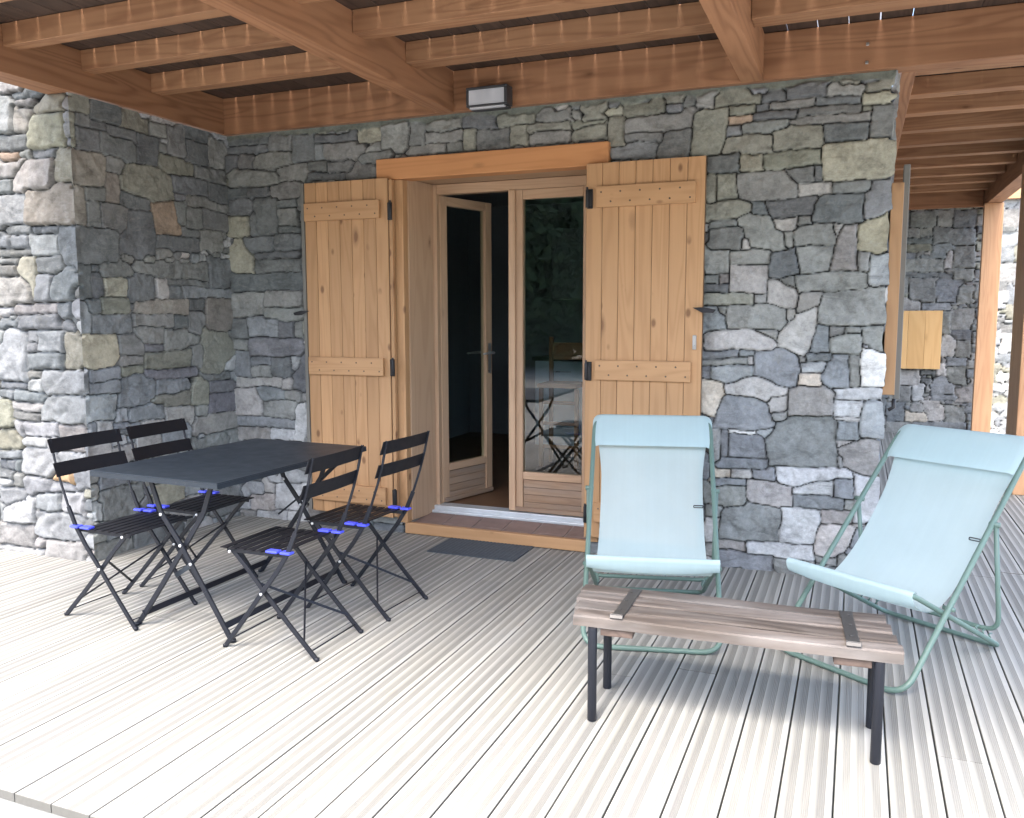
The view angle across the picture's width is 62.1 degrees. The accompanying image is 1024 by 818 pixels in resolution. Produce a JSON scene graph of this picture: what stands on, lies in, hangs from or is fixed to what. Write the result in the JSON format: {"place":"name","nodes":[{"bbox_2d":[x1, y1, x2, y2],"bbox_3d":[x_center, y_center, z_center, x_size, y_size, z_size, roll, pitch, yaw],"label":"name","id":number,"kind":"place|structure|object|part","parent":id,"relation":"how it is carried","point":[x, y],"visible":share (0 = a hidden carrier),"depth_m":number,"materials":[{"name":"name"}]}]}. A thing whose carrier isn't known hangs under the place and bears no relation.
{"place":"outdoors","nodes":[
{"label":"outdoors","id":0,"kind":"place"},
{"bbox_2d":[832,593,889,817],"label":"ground","id":1,"kind":"structure","parent":0,"point":[836,743],"depth_m":4.05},
{"bbox_2d":[0,586,813,817],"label":"deck frame","id":2,"kind":"object","parent":1,"relation":"on","point":[10,809],"depth_m":2.60,"materials":[{"name":"wood"}]},
{"bbox_2d":[0,432,1023,817],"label":"deck","id":3,"kind":"structure","parent":2,"relation":"on","point":[460,690],"depth_m":3.19,"materials":[{"name":"grey wood"}]},
{"bbox_2d":[0,82,240,561],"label":"stone pier","id":4,"kind":"structure","parent":3,"relation":"on","point":[116,311],"depth_m":5.11,"materials":[{"name":"grey stone"}]},
{"bbox_2d":[47,429,197,630],"bbox_3d":[-1.888,0.563,4.148,0.505,0.872,0.416,3,7,23],"label":"bistro chair","id":5,"kind":"object","parent":3,"relation":"on","point":[129,526],"visible":0.92,"depth_m":4.13,"materials":[{"name":"black metal"}]},
{"bbox_2d":[126,418,257,591],"bbox_3d":[-1.713,0.513,4.585,0.505,0.872,0.416,2,7,22],"label":"bistro chair","id":6,"kind":"object","parent":3,"relation":"on","point":[193,506],"visible":0.78,"depth_m":4.59,"materials":[{"name":"black metal"}]},
{"bbox_2d":[90,438,365,642],"bbox_3d":[-1.353,0.610,4.263,0.800,0.745,1.139,2,7,22],"label":"bistro table","id":7,"kind":"object","parent":3,"relation":"on","point":[209,469],"visible":0.88,"depth_m":4.01,"materials":[{"name":"metal"}]},
{"bbox_2d":[220,445,363,661],"bbox_3d":[-0.967,0.603,3.769,0.505,0.872,0.416,2,7,22],"label":"bistro chair","id":8,"kind":"object","parent":3,"relation":"on","point":[317,464],"visible":1,"depth_m":3.70,"materials":[{"name":"metal"}]},
{"bbox_2d":[304,431,429,621],"bbox_3d":[-0.720,0.550,4.243,0.505,0.872,0.416,3,7,25],"label":"bistro chair","id":9,"kind":"object","parent":3,"relation":"on","point":[390,468],"visible":0.95,"depth_m":4.18,"materials":[{"name":"black metal"}]},
{"bbox_2d":[427,538,533,561],"bbox_3d":[-0.193,0.865,5.255,0.579,0.010,0.329,2,7,22],"label":"door mat","id":10,"kind":"object","parent":3,"relation":"on","point":[485,549],"depth_m":5.23,"materials":[{"name":"fabric"}]},
{"bbox_2d":[0,0,1023,494],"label":"balcony","id":11,"kind":"structure","parent":3,"relation":"on","point":[236,66],"depth_m":4.60,"materials":[{"name":"brown wood"}]},
{"bbox_2d":[466,84,511,112],"bbox_3d":[-0.136,-1.849,5.058,0.265,0.126,0.088,2,7,22],"label":"wall lamp","id":12,"kind":"object","parent":11,"relation":"attached to","point":[489,98],"visible":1,"depth_m":5.02,"materials":[{"name":"white glass"}]},
{"bbox_2d":[445,192,583,507],"bbox_3d":[0.750,-0.715,7.138,4.000,2.470,3.340,2,7,22],"label":"room","id":13,"kind":"object","parent":3,"relation":"on","point":[547,316],"visible":0.04,"depth_m":9.12,"materials":[{"name":"paint"}]},
{"bbox_2d":[532,355,582,446],"bbox_3d":[1.532,-0.056,8.345,2.640,0.890,0.626,2,7,22],"label":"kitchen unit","id":14,"kind":"object","parent":13,"relation":"in","point":[567,370],"visible":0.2,"depth_m":8.48,"materials":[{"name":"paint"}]},
{"bbox_3d":[0.540,-0.083,8.464,0.630,0.720,0.022,2,7,22],"label":"cupboard door","id":15,"kind":"part","parent":14,"relation":"part of","materials":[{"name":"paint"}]},
{"bbox_2d":[537,337,582,468],"bbox_3d":[0.441,-0.062,7.371,0.365,1.118,0.320,2,7,22],"label":"bar stool","id":16,"kind":"object","parent":13,"relation":"on","point":[564,351],"visible":0.84,"depth_m":7.34,"materials":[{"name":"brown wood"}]},
{"bbox_2d":[552,228,582,299],"bbox_3d":[1.014,-1.461,8.543,1.180,0.700,0.360,2,7,22],"label":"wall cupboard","id":17,"kind":"object","parent":13,"relation":"attached to","point":[567,263],"depth_m":8.53,"materials":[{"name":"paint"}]},
{"bbox_2d":[224,70,896,575],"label":"house wall","id":18,"kind":"structure","parent":3,"relation":"on","point":[798,208],"depth_m":4.71,"materials":[{"name":"stone"}]},
{"bbox_2d":[294,311,308,314],"bbox_3d":[-1.392,-0.647,5.725,0.128,0.032,0.117,2,7,22],"label":"shutter catch","id":19,"kind":"object","parent":18,"relation":"attached to","point":[300,313],"visible":0.94,"depth_m":5.67,"materials":[{"name":"metal"}]},
{"bbox_2d":[300,178,399,517],"bbox_3d":[-1.071,-0.383,5.600,0.697,2.191,0.071,2,7,22],"label":"shutter","id":20,"kind":"object","parent":18,"relation":"attached to","point":[348,263],"visible":0.95,"depth_m":5.57,"materials":[{"name":"brown wood"}]},
{"bbox_2d":[376,141,611,551],"bbox_3d":[0.017,-0.404,5.700,1.534,2.428,0.926,2,7,22],"label":"door frame","id":21,"kind":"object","parent":18,"relation":"attached to","point":[544,510],"depth_m":5.59,"materials":[{"name":"brown wood"}]},
{"bbox_2d":[439,196,494,501],"bbox_3d":[-0.335,-0.417,6.060,0.184,2.105,0.535,5,8,39],"label":"door leaf","id":22,"kind":"structure","parent":21,"relation":"in","point":[463,478],"depth_m":6.13,"materials":[{"name":"brown wood"}]},
{"bbox_2d":[514,186,585,516],"bbox_3d":[0.266,-0.357,5.513,0.545,2.105,0.070,2,7,22],"label":"door leaf","id":23,"kind":"structure","parent":21,"relation":"in","point":[537,492],"depth_m":5.57,"materials":[{"name":"brown wood"}]},
{"bbox_2d":[583,156,706,537],"bbox_3d":[0.743,-0.306,4.865,0.679,2.184,0.065,2,7,22],"label":"shutter","id":24,"kind":"object","parent":18,"relation":"attached to","point":[645,241],"visible":0.79,"depth_m":4.82,"materials":[{"name":"brown wood"}]},
{"bbox_2d":[694,307,715,312],"bbox_3d":[1.078,-0.550,4.729,0.128,0.032,0.117,2,7,22],"label":"shutter catch","id":25,"kind":"object","parent":18,"relation":"attached to","point":[705,310],"visible":1,"depth_m":4.68,"materials":[{"name":"metal"}]},
{"bbox_2d":[581,414,721,654],"bbox_3d":[0.668,0.539,4.066,0.651,0.920,0.946,1,6,9],"label":"deck chair","id":26,"kind":"object","parent":3,"relation":"on","point":[651,516],"visible":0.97,"depth_m":4.23,"materials":[{"name":"blue fabric"}]},
{"bbox_2d":[573,584,903,764],"bbox_3d":[0.765,0.914,3.046,1.123,0.400,0.376,2,7,19],"label":"bench","id":27,"kind":"object","parent":3,"relation":"on","point":[869,641],"visible":1,"depth_m":2.97,"materials":[{"name":"brown wood"}]},
{"bbox_2d":[876,70,899,476],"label":"passage side wall","id":28,"kind":"structure","parent":3,"relation":"on","point":[896,89],"depth_m":4.42,"materials":[{"name":"stone"}]},
{"bbox_2d":[881,164,910,410],"bbox_3d":[2.135,-0.672,4.746,0.094,1.309,0.715,2,7,22],"label":"side shutter","id":29,"kind":"object","parent":28,"relation":"attached to","point":[893,331],"visible":0.91,"depth_m":4.47,"materials":[{"name":"brown wood"}]},
{"bbox_2d":[784,424,1023,692],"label":"deck chair","id":30,"kind":"object","parent":3,"relation":"on","point":[925,534],"visible":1,"depth_m":3.71,"materials":[{"name":"blue fabric"}]},
{"bbox_2d":[881,207,983,432],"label":"passage end wall","id":31,"kind":"structure","parent":3,"relation":"on","point":[943,257],"depth_m":10.06,"materials":[{"name":"stone"}]},
{"bbox_2d":[901,311,942,368],"bbox_3d":[4.816,-0.826,10.134,0.547,0.690,0.055,2,7,22],"label":"shutter","id":32,"kind":"object","parent":31,"relation":"attached to","point":[921,343],"visible":0.73,"depth_m":10.09,"materials":[{"name":"orange wood"}]},
{"bbox_2d":[990,199,1019,433],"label":"wing wall","id":33,"kind":"structure","parent":1,"relation":"on","point":[1005,310],"depth_m":11.82,"materials":[{"name":"stone"}]},
{"bbox_2d":[1006,188,1020,199],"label":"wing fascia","id":34,"kind":"structure","parent":33,"relation":"on","point":[1016,195],"depth_m":11.54,"materials":[{"name":"wood"}]}
]}

